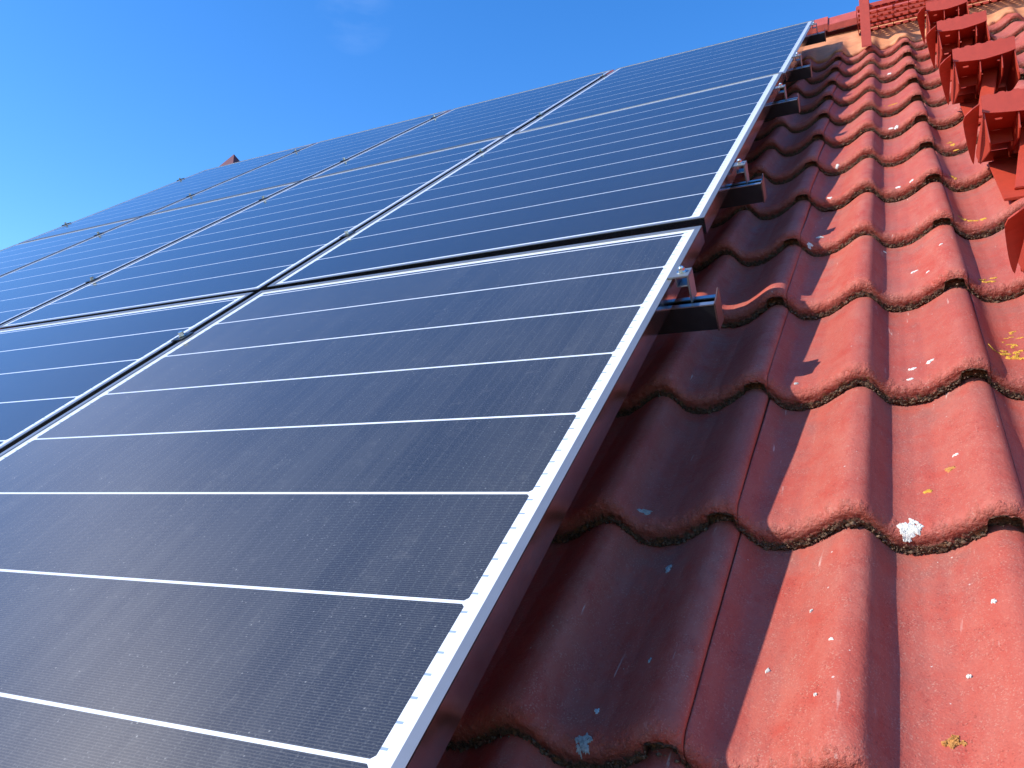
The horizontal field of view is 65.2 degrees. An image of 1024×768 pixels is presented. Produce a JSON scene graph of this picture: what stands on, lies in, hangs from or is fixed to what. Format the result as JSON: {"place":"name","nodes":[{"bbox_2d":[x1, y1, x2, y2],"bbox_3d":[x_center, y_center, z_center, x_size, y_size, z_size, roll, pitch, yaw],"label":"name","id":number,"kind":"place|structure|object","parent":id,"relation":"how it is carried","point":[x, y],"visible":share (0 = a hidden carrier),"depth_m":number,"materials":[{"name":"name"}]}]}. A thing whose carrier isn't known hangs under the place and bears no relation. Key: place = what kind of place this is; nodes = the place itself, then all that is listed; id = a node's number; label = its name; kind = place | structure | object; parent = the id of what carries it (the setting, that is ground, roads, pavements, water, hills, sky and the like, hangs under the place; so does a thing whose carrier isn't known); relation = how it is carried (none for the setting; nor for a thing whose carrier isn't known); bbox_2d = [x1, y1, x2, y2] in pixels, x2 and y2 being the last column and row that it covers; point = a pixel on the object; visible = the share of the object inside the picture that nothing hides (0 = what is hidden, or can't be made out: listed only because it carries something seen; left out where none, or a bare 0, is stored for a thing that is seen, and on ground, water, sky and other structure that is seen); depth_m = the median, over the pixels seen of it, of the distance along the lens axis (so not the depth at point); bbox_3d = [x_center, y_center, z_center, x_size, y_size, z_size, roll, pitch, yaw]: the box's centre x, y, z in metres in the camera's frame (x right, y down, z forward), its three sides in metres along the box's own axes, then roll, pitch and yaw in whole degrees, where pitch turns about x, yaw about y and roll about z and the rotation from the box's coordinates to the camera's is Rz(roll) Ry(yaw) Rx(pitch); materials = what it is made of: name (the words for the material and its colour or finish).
{"place":"outdoors","nodes":[
{"label":"outdoors","id":0,"kind":"place"},
{"bbox_2d":[0,0,879,249],"label":"sky","id":1,"kind":"structure","parent":0,"point":[104,104],"materials":[{"name":"blue"}]},
{"bbox_3d":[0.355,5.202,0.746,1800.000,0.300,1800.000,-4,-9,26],"label":"ground","id":2,"kind":"structure","parent":0,"visible":0},
{"bbox_2d":[317,0,1023,767],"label":"tiled roof","id":3,"kind":"structure","parent":2,"relation":"on","point":[789,532],"depth_m":1.01,"materials":[{"name":"red"}]},
{"bbox_2d":[220,155,238,165],"bbox_3d":[-2.353,-1.680,6.740,0.220,0.535,0.220,-4,-9,26],"label":"roof vent","id":4,"kind":"object","parent":3,"relation":"on","point":[232,159],"visible":0.08,"depth_m":6.72,"materials":[{"name":"red"}]},
{"bbox_2d":[657,287,723,334],"bbox_3d":[-1.710,0.017,2.292,4.564,0.058,0.044,-4,27,26],"label":"mounting rail","id":5,"kind":"object","parent":3,"relation":"attached to","point":[701,313],"visible":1,"depth_m":1.29,"materials":[{"name":"metal"}]},
{"bbox_2d":[0,292,254,452],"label":"solar panel","id":6,"kind":"object","parent":5,"relation":"attached to","point":[51,371],"visible":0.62,"depth_m":1.88,"materials":[{"name":"glass"}]},
{"bbox_2d":[171,331,193,344],"bbox_3d":[-0.726,-0.091,1.780,0.033,0.056,0.052,-4,27,26],"label":"clamp","id":7,"kind":"object","parent":5,"relation":"attached to","point":[181,336],"visible":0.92,"depth_m":1.77,"materials":[{"name":"metal"}]},
{"bbox_2d":[0,225,704,767],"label":"solar panel","id":8,"kind":"object","parent":5,"relation":"on","point":[312,525],"visible":1,"depth_m":0.93,"materials":[{"name":"glass"}]},
{"bbox_2d":[667,265,696,302],"bbox_3d":[0.275,-0.163,1.297,0.035,0.057,0.036,-4,27,26],"label":"end clamp","id":9,"kind":"object","parent":5,"relation":"attached to","point":[680,274],"visible":1,"depth_m":1.28,"materials":[{"name":"metal"}]},
{"bbox_2d":[720,173,766,208],"bbox_3d":[-1.461,-0.312,2.847,4.559,0.058,0.045,-4,27,26],"label":"mounting rail","id":10,"kind":"object","parent":3,"relation":"attached to","point":[743,193],"visible":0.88,"depth_m":1.84,"materials":[{"name":"metal"}]},
{"bbox_2d":[0,217,139,275],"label":"solar panel","id":11,"kind":"object","parent":10,"relation":"attached to","point":[15,257],"visible":0.73,"depth_m":4.27,"materials":[{"name":"glass"}]},
{"bbox_2d":[85,276,99,283],"bbox_3d":[-1.473,-0.353,2.828,0.033,0.056,0.052,-4,27,26],"label":"clamp","id":12,"kind":"object","parent":10,"relation":"attached to","point":[92,278],"visible":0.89,"depth_m":2.81,"materials":[{"name":"metal"}]},
{"bbox_2d":[0,181,299,324],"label":"solar panel","id":13,"kind":"object","parent":10,"relation":"attached to","point":[34,285],"visible":0.77,"depth_m":3.43,"materials":[{"name":"glass"}]},
{"bbox_2d":[0,135,506,328],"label":"solar panel","id":14,"kind":"object","parent":10,"relation":"attached to","point":[256,248],"visible":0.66,"depth_m":2.68,"materials":[{"name":"glass"}]},
{"bbox_2d":[339,230,354,239],"bbox_3d":[-0.474,-0.420,2.333,0.033,0.056,0.052,-4,27,26],"label":"clamp","id":15,"kind":"object","parent":10,"relation":"attached to","point":[345,235],"visible":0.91,"depth_m":2.32,"materials":[{"name":"metal"}]},
{"bbox_2d":[732,159,748,184],"bbox_3d":[0.523,-0.489,1.844,0.035,0.057,0.036,-4,27,26],"label":"end clamp","id":16,"kind":"object","parent":10,"relation":"attached to","point":[738,164],"visible":1,"depth_m":1.83,"materials":[{"name":"metal"}]},
{"bbox_2d":[764,93,799,119],"bbox_3d":[-1.101,-0.782,3.634,4.563,0.058,0.045,-4,27,26],"label":"mounting rail","id":17,"kind":"object","parent":3,"relation":"attached to","point":[790,106],"visible":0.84,"depth_m":2.63,"materials":[{"name":"metal"}]},
{"bbox_2d":[475,148,486,154],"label":"clamp","id":18,"kind":"object","parent":17,"relation":"attached to","point":[480,151],"visible":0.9,"depth_m":3.11,"materials":[{"name":"metal"}]},
{"bbox_2d":[267,72,783,289],"bbox_3d":[0.184,-0.668,2.446,1.092,0.035,1.690,-4,27,26],"label":"solar panel","id":19,"kind":"object","parent":17,"relation":"on","point":[665,164],"visible":0.84,"depth_m":2.12,"materials":[{"name":"glass"}]},
{"bbox_2d":[774,83,786,100],"bbox_3d":[0.881,-0.959,2.632,0.035,0.057,0.036,-4,27,26],"label":"end clamp","id":20,"kind":"object","parent":17,"relation":"on","point":[781,86],"visible":1,"depth_m":2.62,"materials":[{"name":"metal"}]},
{"bbox_2d":[785,61,811,82],"bbox_3d":[-0.853,-1.108,4.183,4.559,0.058,0.045,-4,27,26],"label":"mounting rail","id":21,"kind":"object","parent":3,"relation":"attached to","point":[801,73],"visible":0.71,"depth_m":3.18,"materials":[{"name":"metal"}]},
{"bbox_2d":[18,143,314,243],"bbox_3d":[-2.189,-1.273,5.288,1.092,0.033,1.690,-4,27,26],"label":"solar panel","id":22,"kind":"object","parent":21,"relation":"attached to","point":[157,199],"visible":0.65,"depth_m":5.15,"materials":[{"name":"glass"}]},
{"bbox_2d":[147,109,450,214],"bbox_3d":[-1.190,-1.340,4.794,1.092,0.033,1.690,-4,27,26],"label":"solar panel","id":23,"kind":"object","parent":21,"relation":"on","point":[303,164],"visible":0.63,"depth_m":4.64,"materials":[{"name":"glass"}]},
{"bbox_2d":[306,69,613,179],"bbox_3d":[-0.192,-1.408,4.299,1.092,0.034,1.690,-4,27,26],"label":"solar panel","id":24,"kind":"object","parent":21,"relation":"on","point":[507,115],"visible":0.69,"depth_m":4.13,"materials":[{"name":"glass"}]},
{"bbox_2d":[515,20,814,132],"bbox_3d":[0.807,-1.475,3.805,1.092,0.033,1.690,-4,27,26],"label":"solar panel","id":25,"kind":"object","parent":21,"relation":"on","point":[739,59],"visible":0.83,"depth_m":3.63,"materials":[{"name":"glass"}]},
{"bbox_2d":[791,52,801,66],"bbox_3d":[1.131,-1.285,3.180,0.035,0.057,0.036,-4,27,26],"label":"end clamp","id":26,"kind":"object","parent":21,"relation":"attached to","point":[797,55],"visible":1,"depth_m":3.17,"materials":[{"name":"metal"}]},
{"bbox_2d":[805,31,825,45],"bbox_3d":[-0.468,-1.612,5.026,4.562,0.058,0.044,-4,27,26],"label":"mounting rail","id":27,"kind":"object","parent":3,"relation":"attached to","point":[819,37],"visible":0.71,"depth_m":4.02,"materials":[{"name":"metal"}]},
{"bbox_2d":[809,22,817,32],"bbox_3d":[1.515,-1.788,4.024,0.035,0.057,0.036,-4,27,26],"label":"end clamp","id":28,"kind":"object","parent":27,"relation":"attached to","point":[813,23],"visible":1,"depth_m":4.01,"materials":[{"name":"metal"}]},
{"bbox_2d":[856,0,1000,47],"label":"roof walkway","id":29,"kind":"structure","parent":3,"relation":"on","point":[864,7],"depth_m":4.03,"materials":[{"name":"red metal"}]},
{"bbox_2d":[917,0,968,52],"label":"roof step","id":30,"kind":"object","parent":3,"relation":"on","point":[943,9],"visible":0.53,"depth_m":3.35,"materials":[{"name":"metal"}]},
{"bbox_2d":[926,10,990,81],"bbox_3d":[1.599,-1.137,2.875,0.192,0.248,0.324,-4,-9,26],"label":"roof step","id":31,"kind":"object","parent":3,"relation":"on","point":[957,29],"visible":0.77,"depth_m":2.81,"materials":[{"name":"metal"}]},
{"bbox_2d":[939,36,1019,123],"bbox_3d":[1.351,-0.810,2.325,0.192,0.248,0.324,-4,-9,26],"label":"roof step","id":32,"kind":"object","parent":3,"relation":"on","point":[985,71],"visible":0.99,"depth_m":2.27,"materials":[{"name":"metal"}]},
{"bbox_2d":[963,88,1023,200],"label":"roof step","id":33,"kind":"object","parent":3,"relation":"on","point":[1001,146],"visible":1,"depth_m":1.72,"materials":[{"name":"metal"}]},
{"bbox_2d":[1005,207,1023,272],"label":"roof step","id":34,"kind":"object","parent":3,"relation":"on","point":[1014,230],"visible":1,"depth_m":1.19,"materials":[{"name":"metal"}]}
]}

